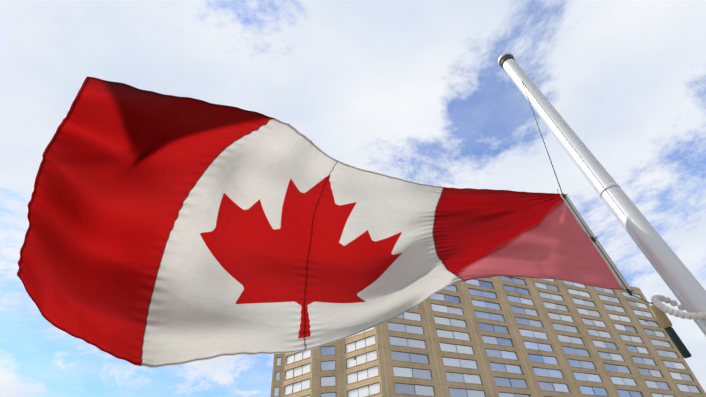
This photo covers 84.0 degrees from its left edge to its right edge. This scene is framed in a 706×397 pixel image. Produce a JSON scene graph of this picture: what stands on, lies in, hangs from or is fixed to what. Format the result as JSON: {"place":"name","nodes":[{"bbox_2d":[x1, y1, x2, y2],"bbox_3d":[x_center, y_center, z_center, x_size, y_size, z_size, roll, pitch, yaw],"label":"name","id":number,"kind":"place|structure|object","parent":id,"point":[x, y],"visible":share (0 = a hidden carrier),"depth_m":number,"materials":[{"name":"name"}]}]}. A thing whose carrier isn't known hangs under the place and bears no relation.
{"place":"outdoors","nodes":[
{"label":"outdoors","id":0,"kind":"place"},
{"bbox_2d":[0,0,705,396],"label":"sky","id":1,"kind":"structure","parent":0,"point":[418,91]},
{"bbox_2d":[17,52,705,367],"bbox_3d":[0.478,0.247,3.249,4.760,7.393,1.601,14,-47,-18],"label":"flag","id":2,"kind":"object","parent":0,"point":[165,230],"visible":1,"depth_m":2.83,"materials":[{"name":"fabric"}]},
{"bbox_2d":[270,276,705,396],"bbox_3d":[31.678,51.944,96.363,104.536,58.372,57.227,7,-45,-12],"label":"building","id":3,"kind":"structure","parent":0,"point":[501,336],"depth_m":83.25,"materials":[{"name":"concrete"}]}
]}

